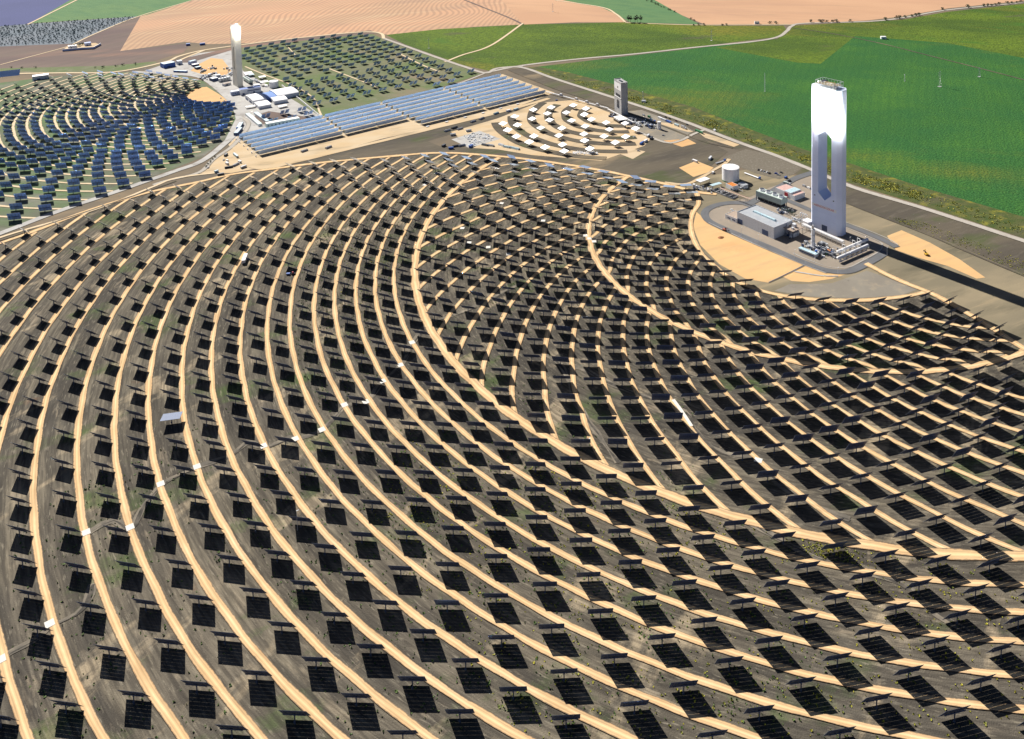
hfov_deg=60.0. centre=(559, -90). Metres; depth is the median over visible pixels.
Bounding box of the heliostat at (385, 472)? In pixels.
[375,469,396,480]
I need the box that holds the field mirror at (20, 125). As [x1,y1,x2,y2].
[16,124,25,127]
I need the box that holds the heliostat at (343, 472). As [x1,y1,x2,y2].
[333,469,355,480]
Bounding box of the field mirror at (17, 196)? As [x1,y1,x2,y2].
[13,193,27,200]
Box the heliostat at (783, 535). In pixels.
[771,531,795,544]
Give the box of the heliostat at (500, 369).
[491,368,509,376]
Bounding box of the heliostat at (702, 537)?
[690,534,714,546]
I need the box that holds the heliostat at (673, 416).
[663,413,682,423]
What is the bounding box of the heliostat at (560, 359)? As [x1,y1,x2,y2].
[552,356,569,365]
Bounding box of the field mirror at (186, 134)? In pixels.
[182,132,191,137]
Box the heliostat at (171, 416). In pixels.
[160,411,182,423]
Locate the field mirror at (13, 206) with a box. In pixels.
[9,203,22,210]
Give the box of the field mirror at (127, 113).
[122,111,132,115]
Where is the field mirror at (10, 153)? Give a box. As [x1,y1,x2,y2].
[4,151,15,157]
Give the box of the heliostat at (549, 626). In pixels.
[539,623,563,636]
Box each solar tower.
[230,23,242,86]
[811,77,846,235]
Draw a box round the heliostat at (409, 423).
[399,420,419,430]
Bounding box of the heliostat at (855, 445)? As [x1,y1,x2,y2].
[845,441,866,453]
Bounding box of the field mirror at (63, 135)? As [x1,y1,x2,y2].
[57,133,68,138]
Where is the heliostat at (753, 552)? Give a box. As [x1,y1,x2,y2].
[741,548,766,561]
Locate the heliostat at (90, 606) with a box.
[75,601,104,615]
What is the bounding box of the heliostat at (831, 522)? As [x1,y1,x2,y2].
[819,518,843,531]
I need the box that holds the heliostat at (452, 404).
[442,401,462,410]
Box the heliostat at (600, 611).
[588,608,612,621]
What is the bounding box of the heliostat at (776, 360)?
[767,357,785,366]
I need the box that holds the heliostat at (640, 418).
[630,416,649,425]
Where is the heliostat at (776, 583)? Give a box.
[763,579,789,592]
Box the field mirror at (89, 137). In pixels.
[84,135,94,139]
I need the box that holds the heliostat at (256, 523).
[243,520,267,532]
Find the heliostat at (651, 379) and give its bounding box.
[642,378,659,386]
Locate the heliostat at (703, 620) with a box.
[690,616,717,630]
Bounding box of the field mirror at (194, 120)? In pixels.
[189,117,198,122]
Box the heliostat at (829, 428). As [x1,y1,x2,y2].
[819,424,839,436]
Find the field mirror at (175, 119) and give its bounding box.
[171,117,180,121]
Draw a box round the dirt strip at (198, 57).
[174,30,373,62]
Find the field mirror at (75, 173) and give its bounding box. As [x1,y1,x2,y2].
[70,170,82,177]
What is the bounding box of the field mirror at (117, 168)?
[111,165,123,171]
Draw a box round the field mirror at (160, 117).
[155,116,164,120]
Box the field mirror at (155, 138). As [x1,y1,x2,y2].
[148,136,157,141]
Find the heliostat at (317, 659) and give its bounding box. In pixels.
[301,656,330,669]
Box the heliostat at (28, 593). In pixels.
[14,588,41,601]
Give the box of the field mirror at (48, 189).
[41,185,54,192]
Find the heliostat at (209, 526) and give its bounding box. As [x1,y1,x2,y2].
[198,523,222,534]
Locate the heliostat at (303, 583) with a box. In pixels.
[290,580,316,592]
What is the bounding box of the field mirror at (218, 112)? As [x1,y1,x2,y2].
[214,110,223,115]
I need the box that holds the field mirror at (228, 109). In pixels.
[224,107,232,111]
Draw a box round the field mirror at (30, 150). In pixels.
[25,148,35,154]
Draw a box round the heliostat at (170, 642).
[153,638,182,651]
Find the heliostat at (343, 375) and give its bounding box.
[333,372,352,381]
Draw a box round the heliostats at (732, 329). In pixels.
[0,151,1023,738]
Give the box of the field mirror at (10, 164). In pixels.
[5,161,16,167]
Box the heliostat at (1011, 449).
[1003,444,1022,456]
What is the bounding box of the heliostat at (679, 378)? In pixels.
[670,375,687,384]
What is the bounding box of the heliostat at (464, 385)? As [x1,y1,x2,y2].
[454,382,473,391]
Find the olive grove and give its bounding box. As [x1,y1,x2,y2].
[0,16,132,44]
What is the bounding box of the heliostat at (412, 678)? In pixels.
[397,676,426,689]
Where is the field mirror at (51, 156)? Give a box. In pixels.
[46,154,57,160]
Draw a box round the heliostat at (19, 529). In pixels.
[8,525,32,537]
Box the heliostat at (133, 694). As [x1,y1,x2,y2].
[117,690,150,704]
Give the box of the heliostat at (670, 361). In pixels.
[662,359,679,368]
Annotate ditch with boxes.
[0,181,174,239]
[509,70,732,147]
[846,202,1023,275]
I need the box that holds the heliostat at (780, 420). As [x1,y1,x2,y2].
[769,416,790,427]
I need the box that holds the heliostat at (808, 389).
[798,386,817,396]
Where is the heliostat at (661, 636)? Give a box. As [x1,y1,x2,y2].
[648,633,675,646]
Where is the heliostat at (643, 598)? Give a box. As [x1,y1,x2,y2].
[631,595,656,607]
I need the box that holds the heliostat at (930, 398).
[920,393,939,405]
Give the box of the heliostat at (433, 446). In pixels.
[423,443,444,454]
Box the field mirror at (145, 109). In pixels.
[140,107,149,111]
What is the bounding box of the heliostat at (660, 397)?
[651,394,669,403]
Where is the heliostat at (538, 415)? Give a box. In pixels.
[526,413,545,422]
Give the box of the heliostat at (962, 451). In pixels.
[952,446,972,459]
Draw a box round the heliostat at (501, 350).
[495,349,513,357]
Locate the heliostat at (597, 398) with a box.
[589,396,606,404]
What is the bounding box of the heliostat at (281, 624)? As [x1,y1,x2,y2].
[267,621,295,634]
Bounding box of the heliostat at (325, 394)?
[316,391,334,401]
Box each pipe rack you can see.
[546,91,607,107]
[608,109,638,126]
[801,223,843,243]
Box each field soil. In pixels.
[0,72,235,230]
[0,154,1023,738]
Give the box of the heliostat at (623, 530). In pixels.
[608,528,630,539]
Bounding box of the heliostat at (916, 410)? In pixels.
[905,407,925,418]
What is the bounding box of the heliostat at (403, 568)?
[387,565,413,577]
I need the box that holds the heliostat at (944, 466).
[932,462,955,474]
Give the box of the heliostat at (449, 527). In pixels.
[441,525,464,536]
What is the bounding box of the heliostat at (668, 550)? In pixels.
[656,547,679,559]
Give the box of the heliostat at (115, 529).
[103,525,128,537]
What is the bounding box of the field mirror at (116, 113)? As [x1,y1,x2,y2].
[112,111,121,115]
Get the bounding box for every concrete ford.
[0,172,761,662]
[672,399,692,425]
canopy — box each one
[613,115,627,123]
[696,177,709,185]
[710,182,721,188]
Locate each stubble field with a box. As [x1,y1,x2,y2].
[502,0,622,23]
[656,0,1023,23]
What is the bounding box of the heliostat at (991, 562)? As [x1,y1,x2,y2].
[975,557,1002,572]
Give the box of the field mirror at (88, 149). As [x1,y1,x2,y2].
[82,147,93,151]
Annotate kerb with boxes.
[713,224,825,272]
[796,227,882,267]
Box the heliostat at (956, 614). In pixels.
[942,609,970,624]
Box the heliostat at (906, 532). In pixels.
[893,528,918,541]
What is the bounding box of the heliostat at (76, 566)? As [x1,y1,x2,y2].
[63,561,91,574]
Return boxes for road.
[0,46,67,64]
[0,71,242,234]
[0,152,716,243]
[0,171,219,237]
[20,31,384,73]
[28,0,75,23]
[73,1,188,43]
[152,116,250,184]
[180,50,204,59]
[232,145,271,168]
[245,66,321,114]
[271,98,549,167]
[322,73,484,117]
[330,69,378,87]
[382,38,522,72]
[401,54,439,71]
[444,23,523,61]
[465,0,520,23]
[487,2,1023,71]
[509,67,1023,241]
[556,0,625,21]
[625,22,791,24]
[636,129,705,143]
[665,159,730,184]
[688,192,925,301]
[701,201,888,273]
[742,171,811,206]
[788,199,898,247]
[796,28,1023,79]
[864,262,1023,350]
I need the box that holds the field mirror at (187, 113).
[183,111,191,115]
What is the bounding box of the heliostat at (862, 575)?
[848,571,875,585]
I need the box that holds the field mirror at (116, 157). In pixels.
[110,154,121,159]
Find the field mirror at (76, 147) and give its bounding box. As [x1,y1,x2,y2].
[71,145,81,151]
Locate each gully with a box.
[8,583,96,655]
[79,281,523,539]
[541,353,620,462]
[546,354,619,462]
[568,365,850,521]
[593,229,630,237]
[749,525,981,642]
[757,527,970,633]
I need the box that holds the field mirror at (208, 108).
[205,106,213,110]
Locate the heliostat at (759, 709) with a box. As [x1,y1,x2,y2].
[743,705,773,720]
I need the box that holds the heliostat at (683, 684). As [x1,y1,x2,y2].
[669,680,697,694]
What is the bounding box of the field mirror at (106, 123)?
[101,121,110,126]
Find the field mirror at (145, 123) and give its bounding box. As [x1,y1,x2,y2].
[143,121,152,125]
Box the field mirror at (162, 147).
[157,144,167,149]
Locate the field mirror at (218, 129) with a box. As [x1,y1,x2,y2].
[213,127,222,132]
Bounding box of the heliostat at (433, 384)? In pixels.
[423,381,442,391]
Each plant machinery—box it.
[199,65,654,128]
[695,184,839,257]
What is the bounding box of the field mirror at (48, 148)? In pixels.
[42,146,53,151]
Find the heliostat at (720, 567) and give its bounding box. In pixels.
[708,564,733,576]
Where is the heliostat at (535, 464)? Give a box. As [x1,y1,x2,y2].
[525,461,545,472]
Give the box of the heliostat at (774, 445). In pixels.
[764,442,785,453]
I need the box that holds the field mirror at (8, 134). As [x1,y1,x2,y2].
[3,133,13,136]
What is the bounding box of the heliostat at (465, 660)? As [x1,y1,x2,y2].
[451,658,479,670]
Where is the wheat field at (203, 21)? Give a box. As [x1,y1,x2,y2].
[121,0,519,50]
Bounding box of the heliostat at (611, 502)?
[600,500,621,511]
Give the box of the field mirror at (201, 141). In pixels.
[196,138,206,144]
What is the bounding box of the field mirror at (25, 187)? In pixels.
[19,184,32,190]
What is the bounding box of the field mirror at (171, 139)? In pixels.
[167,136,177,142]
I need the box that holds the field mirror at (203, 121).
[197,119,206,124]
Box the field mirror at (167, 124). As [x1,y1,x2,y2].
[161,122,170,126]
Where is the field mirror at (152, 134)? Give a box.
[146,132,155,137]
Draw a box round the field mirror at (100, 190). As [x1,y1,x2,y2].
[93,186,106,193]
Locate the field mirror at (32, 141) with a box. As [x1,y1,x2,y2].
[27,140,37,143]
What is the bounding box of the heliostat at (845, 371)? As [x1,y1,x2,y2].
[836,367,854,377]
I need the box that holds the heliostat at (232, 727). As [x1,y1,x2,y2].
[215,724,247,738]
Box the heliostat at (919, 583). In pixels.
[905,578,932,592]
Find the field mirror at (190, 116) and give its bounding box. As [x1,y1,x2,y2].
[185,114,194,118]
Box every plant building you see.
[32,73,48,79]
[68,44,76,48]
[160,60,175,67]
[173,70,187,72]
[188,59,196,64]
[209,76,218,81]
[234,127,242,134]
[236,122,243,129]
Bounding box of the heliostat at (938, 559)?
[924,554,950,569]
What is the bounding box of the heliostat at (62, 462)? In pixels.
[50,457,74,469]
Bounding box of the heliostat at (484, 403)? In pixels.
[475,401,494,410]
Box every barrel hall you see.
[245,93,265,104]
[254,100,270,108]
[269,87,298,97]
[271,95,287,103]
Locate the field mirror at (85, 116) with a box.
[80,115,89,118]
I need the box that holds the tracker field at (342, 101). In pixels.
[241,34,479,115]
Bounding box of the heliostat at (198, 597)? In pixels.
[184,593,212,606]
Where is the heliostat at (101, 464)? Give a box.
[92,461,113,472]
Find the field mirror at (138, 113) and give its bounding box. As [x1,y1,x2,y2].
[133,111,142,114]
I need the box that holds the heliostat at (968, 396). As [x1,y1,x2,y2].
[958,391,977,403]
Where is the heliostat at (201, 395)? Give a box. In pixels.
[191,392,212,402]
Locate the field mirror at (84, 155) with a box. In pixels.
[78,152,89,157]
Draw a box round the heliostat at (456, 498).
[445,495,467,506]
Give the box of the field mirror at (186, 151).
[181,148,191,154]
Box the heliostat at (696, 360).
[687,358,705,366]
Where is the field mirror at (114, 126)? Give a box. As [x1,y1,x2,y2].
[109,124,118,128]
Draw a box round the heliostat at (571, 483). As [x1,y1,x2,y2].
[561,481,581,491]
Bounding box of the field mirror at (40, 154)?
[34,151,45,157]
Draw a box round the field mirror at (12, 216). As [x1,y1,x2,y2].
[7,212,21,220]
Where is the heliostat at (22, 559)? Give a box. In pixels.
[9,555,36,568]
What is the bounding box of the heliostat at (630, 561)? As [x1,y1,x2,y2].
[618,559,642,571]
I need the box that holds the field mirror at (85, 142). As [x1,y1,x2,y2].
[80,140,91,144]
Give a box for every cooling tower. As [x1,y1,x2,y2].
[243,76,252,83]
[756,188,787,208]
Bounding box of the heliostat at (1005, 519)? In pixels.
[993,513,1016,528]
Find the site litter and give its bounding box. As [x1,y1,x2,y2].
[464,132,493,146]
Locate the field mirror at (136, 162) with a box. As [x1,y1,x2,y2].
[130,159,141,165]
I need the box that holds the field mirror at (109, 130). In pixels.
[105,128,115,132]
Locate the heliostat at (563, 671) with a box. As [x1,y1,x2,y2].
[550,668,577,681]
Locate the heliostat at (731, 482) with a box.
[720,480,742,490]
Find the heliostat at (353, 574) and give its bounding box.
[339,571,365,583]
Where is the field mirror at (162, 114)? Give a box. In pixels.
[157,112,167,115]
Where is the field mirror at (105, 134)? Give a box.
[101,133,111,137]
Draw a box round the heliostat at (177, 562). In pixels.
[164,558,191,571]
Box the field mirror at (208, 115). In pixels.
[203,114,212,118]
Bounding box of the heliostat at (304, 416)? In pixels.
[294,413,313,423]
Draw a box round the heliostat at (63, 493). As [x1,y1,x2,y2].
[52,490,75,501]
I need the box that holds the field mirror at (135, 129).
[131,128,141,131]
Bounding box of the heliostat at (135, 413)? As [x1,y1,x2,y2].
[124,409,145,420]
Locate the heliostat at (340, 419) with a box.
[331,416,350,426]
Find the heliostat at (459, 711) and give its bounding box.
[445,709,474,722]
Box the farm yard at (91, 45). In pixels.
[65,43,100,49]
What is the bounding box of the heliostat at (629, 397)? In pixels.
[621,396,638,404]
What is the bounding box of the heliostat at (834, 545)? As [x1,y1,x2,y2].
[821,542,845,554]
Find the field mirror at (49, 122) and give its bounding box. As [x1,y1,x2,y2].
[45,120,54,124]
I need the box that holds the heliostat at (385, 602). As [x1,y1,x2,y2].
[372,599,399,612]
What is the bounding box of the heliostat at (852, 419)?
[842,415,862,426]
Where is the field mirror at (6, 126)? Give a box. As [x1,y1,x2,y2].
[1,124,11,128]
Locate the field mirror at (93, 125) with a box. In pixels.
[88,123,98,127]
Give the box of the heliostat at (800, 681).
[785,676,816,691]
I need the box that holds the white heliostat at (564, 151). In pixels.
[559,149,568,154]
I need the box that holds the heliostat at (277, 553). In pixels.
[264,549,289,561]
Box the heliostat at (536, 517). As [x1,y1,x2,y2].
[525,515,547,525]
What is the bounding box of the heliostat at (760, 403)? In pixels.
[750,400,770,410]
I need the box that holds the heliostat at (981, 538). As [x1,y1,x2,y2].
[968,532,993,546]
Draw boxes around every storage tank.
[269,79,278,87]
[722,164,738,182]
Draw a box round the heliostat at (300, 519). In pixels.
[289,516,312,527]
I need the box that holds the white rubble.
[573,151,597,154]
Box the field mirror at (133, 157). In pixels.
[128,154,139,160]
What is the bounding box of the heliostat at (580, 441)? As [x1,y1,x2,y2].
[571,439,590,447]
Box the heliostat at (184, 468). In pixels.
[173,465,195,476]
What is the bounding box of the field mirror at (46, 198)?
[39,194,52,201]
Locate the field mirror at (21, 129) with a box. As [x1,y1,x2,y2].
[17,128,27,132]
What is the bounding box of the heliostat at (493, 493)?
[486,491,508,502]
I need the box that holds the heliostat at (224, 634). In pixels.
[210,631,239,644]
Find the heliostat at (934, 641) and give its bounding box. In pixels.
[920,635,949,651]
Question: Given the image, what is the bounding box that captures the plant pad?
[709,175,889,268]
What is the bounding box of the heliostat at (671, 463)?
[660,461,681,471]
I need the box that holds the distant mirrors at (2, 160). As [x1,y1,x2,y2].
[0,69,196,195]
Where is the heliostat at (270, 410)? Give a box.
[261,407,280,418]
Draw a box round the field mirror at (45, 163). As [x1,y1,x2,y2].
[39,160,51,167]
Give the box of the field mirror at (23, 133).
[18,132,28,135]
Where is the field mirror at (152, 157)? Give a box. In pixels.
[147,154,158,160]
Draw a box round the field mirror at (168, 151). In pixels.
[162,149,172,154]
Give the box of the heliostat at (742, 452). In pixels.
[731,450,752,460]
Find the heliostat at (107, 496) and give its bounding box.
[95,492,119,504]
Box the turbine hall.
[737,205,791,238]
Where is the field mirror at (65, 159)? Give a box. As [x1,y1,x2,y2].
[60,156,71,162]
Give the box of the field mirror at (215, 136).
[210,133,219,139]
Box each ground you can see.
[0,1,1023,278]
[0,16,136,45]
[255,111,310,123]
[287,110,640,176]
[597,134,727,182]
[677,170,1023,344]
[775,271,917,297]
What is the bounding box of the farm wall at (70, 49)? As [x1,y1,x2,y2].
[62,48,82,50]
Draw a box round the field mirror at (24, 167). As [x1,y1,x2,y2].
[18,165,30,171]
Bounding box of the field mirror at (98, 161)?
[92,159,103,164]
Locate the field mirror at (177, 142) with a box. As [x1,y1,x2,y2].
[173,139,183,146]
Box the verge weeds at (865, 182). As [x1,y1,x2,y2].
[558,75,1023,229]
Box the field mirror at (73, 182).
[67,178,79,185]
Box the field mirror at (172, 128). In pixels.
[166,126,175,130]
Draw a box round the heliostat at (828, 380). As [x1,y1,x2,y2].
[818,378,837,387]
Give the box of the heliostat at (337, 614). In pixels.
[320,611,348,624]
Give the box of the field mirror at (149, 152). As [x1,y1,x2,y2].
[144,149,154,155]
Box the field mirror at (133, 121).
[128,119,138,122]
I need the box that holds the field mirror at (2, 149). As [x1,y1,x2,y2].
[0,147,7,153]
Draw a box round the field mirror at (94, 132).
[89,130,99,135]
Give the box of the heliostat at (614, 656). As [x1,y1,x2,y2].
[601,653,627,666]
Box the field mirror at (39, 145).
[34,143,44,148]
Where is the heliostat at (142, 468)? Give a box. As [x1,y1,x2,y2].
[131,464,153,475]
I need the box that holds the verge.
[509,68,1023,273]
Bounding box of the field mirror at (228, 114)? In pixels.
[222,112,231,117]
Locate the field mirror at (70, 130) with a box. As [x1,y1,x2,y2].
[65,128,75,133]
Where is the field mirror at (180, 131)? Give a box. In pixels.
[176,129,186,134]
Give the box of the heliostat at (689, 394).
[680,393,699,401]
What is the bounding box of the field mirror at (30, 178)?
[25,175,37,182]
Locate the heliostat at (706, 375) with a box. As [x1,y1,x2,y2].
[697,373,715,381]
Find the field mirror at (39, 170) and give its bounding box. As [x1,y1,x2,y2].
[33,167,45,173]
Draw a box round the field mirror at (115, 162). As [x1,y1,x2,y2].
[110,159,122,165]
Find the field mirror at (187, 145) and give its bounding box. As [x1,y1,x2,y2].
[181,143,191,148]
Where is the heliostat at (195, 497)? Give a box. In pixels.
[183,493,207,504]
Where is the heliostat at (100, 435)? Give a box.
[90,432,111,443]
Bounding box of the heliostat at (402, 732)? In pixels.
[387,730,418,738]
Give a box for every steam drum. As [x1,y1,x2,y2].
[836,238,868,255]
[836,244,868,262]
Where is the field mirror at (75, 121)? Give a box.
[70,120,80,123]
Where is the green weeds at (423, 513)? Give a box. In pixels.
[11,175,849,738]
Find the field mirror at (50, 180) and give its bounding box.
[45,177,57,184]
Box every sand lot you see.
[182,87,226,102]
[191,58,230,74]
[199,149,252,173]
[228,74,553,166]
[619,148,644,158]
[656,122,692,131]
[664,139,695,146]
[679,162,712,176]
[693,212,801,282]
[700,133,738,146]
[783,266,844,281]
[887,230,984,278]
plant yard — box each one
[145,50,318,141]
[616,110,692,140]
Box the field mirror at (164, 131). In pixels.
[160,129,169,134]
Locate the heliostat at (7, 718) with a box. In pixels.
[0,715,18,727]
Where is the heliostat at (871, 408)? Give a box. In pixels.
[862,405,882,415]
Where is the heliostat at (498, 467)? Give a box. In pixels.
[489,465,510,475]
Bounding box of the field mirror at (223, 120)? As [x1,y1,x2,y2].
[220,117,229,122]
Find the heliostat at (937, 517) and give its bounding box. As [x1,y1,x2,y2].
[924,513,947,526]
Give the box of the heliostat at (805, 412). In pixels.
[795,409,815,419]
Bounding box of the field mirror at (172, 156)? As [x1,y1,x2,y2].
[167,153,177,159]
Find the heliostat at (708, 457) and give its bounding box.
[698,455,719,465]
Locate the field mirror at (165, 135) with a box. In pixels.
[163,132,172,137]
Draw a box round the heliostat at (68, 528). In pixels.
[55,524,81,537]
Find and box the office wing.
[230,89,238,94]
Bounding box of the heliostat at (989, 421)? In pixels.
[979,416,999,428]
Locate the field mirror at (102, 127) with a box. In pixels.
[96,125,104,130]
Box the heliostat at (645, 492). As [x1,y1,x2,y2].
[635,490,656,501]
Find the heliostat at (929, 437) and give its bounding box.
[918,432,939,444]
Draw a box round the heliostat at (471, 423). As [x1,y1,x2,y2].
[466,421,486,431]
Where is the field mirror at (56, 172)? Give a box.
[50,169,62,175]
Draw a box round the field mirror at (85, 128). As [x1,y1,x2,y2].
[80,127,90,132]
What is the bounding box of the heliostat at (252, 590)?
[239,587,266,599]
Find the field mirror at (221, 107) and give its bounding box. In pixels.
[218,105,226,109]
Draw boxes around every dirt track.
[0,73,233,218]
[0,154,1023,738]
[410,157,1023,560]
[584,176,1023,373]
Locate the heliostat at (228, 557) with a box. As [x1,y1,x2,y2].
[216,554,242,566]
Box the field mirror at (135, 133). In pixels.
[130,131,140,135]
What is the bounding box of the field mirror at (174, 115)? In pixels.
[170,114,179,117]
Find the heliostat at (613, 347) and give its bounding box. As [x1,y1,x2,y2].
[605,346,621,353]
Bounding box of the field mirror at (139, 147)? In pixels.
[134,144,145,150]
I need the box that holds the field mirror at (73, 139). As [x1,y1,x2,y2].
[67,137,78,142]
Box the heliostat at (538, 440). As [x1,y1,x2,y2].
[528,438,547,448]
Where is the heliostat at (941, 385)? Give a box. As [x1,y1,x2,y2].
[931,381,951,392]
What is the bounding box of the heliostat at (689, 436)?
[678,433,698,444]
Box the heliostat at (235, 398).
[226,395,245,404]
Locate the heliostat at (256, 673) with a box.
[242,670,271,683]
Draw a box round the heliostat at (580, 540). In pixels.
[569,537,591,548]
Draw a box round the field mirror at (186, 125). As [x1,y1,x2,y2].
[182,122,192,127]
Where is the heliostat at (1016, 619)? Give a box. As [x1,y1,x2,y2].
[1003,615,1023,628]
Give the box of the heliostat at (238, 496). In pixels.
[226,492,249,503]
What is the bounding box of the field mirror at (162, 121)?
[157,119,166,123]
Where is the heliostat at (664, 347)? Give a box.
[657,345,673,353]
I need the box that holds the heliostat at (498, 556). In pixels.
[484,554,507,565]
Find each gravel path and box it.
[769,265,804,281]
[795,271,837,276]
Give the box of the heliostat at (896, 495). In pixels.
[884,491,907,503]
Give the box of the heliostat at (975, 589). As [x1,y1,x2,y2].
[962,583,988,598]
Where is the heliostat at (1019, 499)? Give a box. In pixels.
[1012,496,1023,506]
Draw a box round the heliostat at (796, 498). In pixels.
[785,494,808,506]
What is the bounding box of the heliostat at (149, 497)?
[138,493,162,505]
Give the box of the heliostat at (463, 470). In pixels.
[452,467,473,478]
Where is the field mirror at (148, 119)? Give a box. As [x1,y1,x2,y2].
[142,117,152,121]
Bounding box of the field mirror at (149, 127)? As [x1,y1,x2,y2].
[144,125,154,128]
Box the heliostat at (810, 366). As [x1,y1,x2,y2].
[801,363,820,373]
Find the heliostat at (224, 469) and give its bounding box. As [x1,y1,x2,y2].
[213,465,234,476]
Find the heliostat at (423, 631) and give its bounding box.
[409,629,436,641]
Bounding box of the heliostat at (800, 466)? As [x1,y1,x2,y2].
[789,463,811,474]
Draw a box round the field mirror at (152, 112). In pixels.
[147,110,156,115]
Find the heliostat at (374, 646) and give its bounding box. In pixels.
[356,643,384,656]
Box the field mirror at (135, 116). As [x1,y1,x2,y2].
[130,115,140,118]
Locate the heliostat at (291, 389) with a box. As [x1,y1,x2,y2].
[281,386,300,396]
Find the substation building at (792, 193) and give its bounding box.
[776,184,804,200]
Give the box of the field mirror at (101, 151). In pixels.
[96,148,107,153]
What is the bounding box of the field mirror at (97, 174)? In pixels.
[91,171,103,177]
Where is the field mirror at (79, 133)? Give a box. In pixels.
[73,132,83,137]
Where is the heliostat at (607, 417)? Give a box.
[597,416,616,425]
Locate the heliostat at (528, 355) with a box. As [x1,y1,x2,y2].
[523,354,539,362]
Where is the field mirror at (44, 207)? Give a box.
[38,204,51,211]
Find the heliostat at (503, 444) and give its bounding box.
[493,441,513,451]
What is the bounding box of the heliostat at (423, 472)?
[412,469,434,480]
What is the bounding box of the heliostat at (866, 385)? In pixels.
[857,380,876,391]
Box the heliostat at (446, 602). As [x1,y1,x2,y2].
[434,600,459,612]
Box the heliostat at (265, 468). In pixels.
[253,464,275,474]
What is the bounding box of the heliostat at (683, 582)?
[671,579,696,592]
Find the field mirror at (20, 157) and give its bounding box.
[14,155,25,161]
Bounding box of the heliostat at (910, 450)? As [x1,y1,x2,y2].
[898,446,921,458]
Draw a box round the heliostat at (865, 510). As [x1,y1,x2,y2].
[853,505,877,518]
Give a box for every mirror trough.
[0,69,19,72]
[0,71,19,74]
[0,73,19,77]
[235,74,501,139]
[239,76,507,142]
[243,78,512,145]
[247,80,519,149]
[251,83,525,152]
[255,85,531,156]
[415,87,538,120]
[421,90,544,123]
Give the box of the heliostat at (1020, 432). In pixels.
[1012,429,1023,439]
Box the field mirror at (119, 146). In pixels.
[114,144,125,148]
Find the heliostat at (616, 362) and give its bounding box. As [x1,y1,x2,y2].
[608,360,625,368]
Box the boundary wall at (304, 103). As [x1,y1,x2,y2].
[282,85,319,115]
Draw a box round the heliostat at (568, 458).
[560,456,580,466]
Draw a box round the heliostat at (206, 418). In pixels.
[195,415,215,426]
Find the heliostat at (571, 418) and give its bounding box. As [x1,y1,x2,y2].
[561,415,580,425]
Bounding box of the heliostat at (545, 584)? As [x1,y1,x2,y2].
[533,581,556,593]
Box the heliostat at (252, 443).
[241,440,262,451]
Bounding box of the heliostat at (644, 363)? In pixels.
[635,362,652,369]
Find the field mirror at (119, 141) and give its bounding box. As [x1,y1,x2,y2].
[113,139,124,143]
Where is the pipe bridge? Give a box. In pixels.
[719,188,749,201]
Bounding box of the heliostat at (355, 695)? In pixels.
[341,693,371,706]
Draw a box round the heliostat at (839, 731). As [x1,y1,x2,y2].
[823,726,855,738]
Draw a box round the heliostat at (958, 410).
[947,406,967,417]
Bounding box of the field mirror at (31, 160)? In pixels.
[25,158,37,162]
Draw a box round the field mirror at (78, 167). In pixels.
[72,164,83,170]
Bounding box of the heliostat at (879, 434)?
[868,431,889,442]
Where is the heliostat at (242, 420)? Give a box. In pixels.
[233,417,252,427]
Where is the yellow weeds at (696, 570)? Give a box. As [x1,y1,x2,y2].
[324,218,1023,738]
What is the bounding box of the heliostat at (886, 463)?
[876,459,898,471]
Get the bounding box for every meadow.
[0,61,159,72]
[33,0,190,22]
[387,22,785,70]
[565,0,696,23]
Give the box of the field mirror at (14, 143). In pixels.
[10,141,20,145]
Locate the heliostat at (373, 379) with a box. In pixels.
[364,376,382,385]
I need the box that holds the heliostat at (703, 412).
[694,410,714,420]
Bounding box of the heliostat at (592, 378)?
[583,377,600,385]
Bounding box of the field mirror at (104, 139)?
[98,137,108,141]
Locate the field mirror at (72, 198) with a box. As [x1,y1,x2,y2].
[67,195,80,202]
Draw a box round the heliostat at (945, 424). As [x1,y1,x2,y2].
[935,419,956,431]
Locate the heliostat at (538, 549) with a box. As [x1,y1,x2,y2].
[527,547,550,558]
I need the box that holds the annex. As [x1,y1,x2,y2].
[725,210,737,222]
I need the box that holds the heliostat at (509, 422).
[499,419,519,429]
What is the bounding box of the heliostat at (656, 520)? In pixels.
[643,518,666,529]
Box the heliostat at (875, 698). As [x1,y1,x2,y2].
[860,692,892,709]
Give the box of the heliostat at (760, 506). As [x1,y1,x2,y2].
[748,503,771,515]
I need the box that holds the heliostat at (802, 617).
[790,613,817,627]
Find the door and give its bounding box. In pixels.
[762,229,767,235]
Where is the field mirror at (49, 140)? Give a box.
[44,138,53,143]
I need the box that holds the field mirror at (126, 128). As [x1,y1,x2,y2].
[119,126,129,130]
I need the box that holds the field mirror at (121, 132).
[116,130,127,134]
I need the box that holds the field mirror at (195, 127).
[191,125,200,130]
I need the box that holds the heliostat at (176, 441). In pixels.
[166,438,186,449]
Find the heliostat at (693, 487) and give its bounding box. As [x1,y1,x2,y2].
[682,484,704,496]
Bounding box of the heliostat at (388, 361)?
[380,359,398,368]
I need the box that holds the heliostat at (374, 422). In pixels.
[364,419,383,429]
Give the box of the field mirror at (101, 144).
[96,142,106,148]
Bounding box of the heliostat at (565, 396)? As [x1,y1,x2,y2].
[557,393,575,403]
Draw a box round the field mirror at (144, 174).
[139,170,150,177]
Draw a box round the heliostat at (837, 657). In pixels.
[823,652,851,667]
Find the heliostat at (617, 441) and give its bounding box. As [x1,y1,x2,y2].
[608,438,626,449]
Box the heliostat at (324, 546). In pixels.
[312,543,337,555]
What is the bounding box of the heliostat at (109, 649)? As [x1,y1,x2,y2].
[93,644,124,658]
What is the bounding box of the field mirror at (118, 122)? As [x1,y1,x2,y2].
[113,120,123,124]
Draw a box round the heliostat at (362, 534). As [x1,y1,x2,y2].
[349,531,373,543]

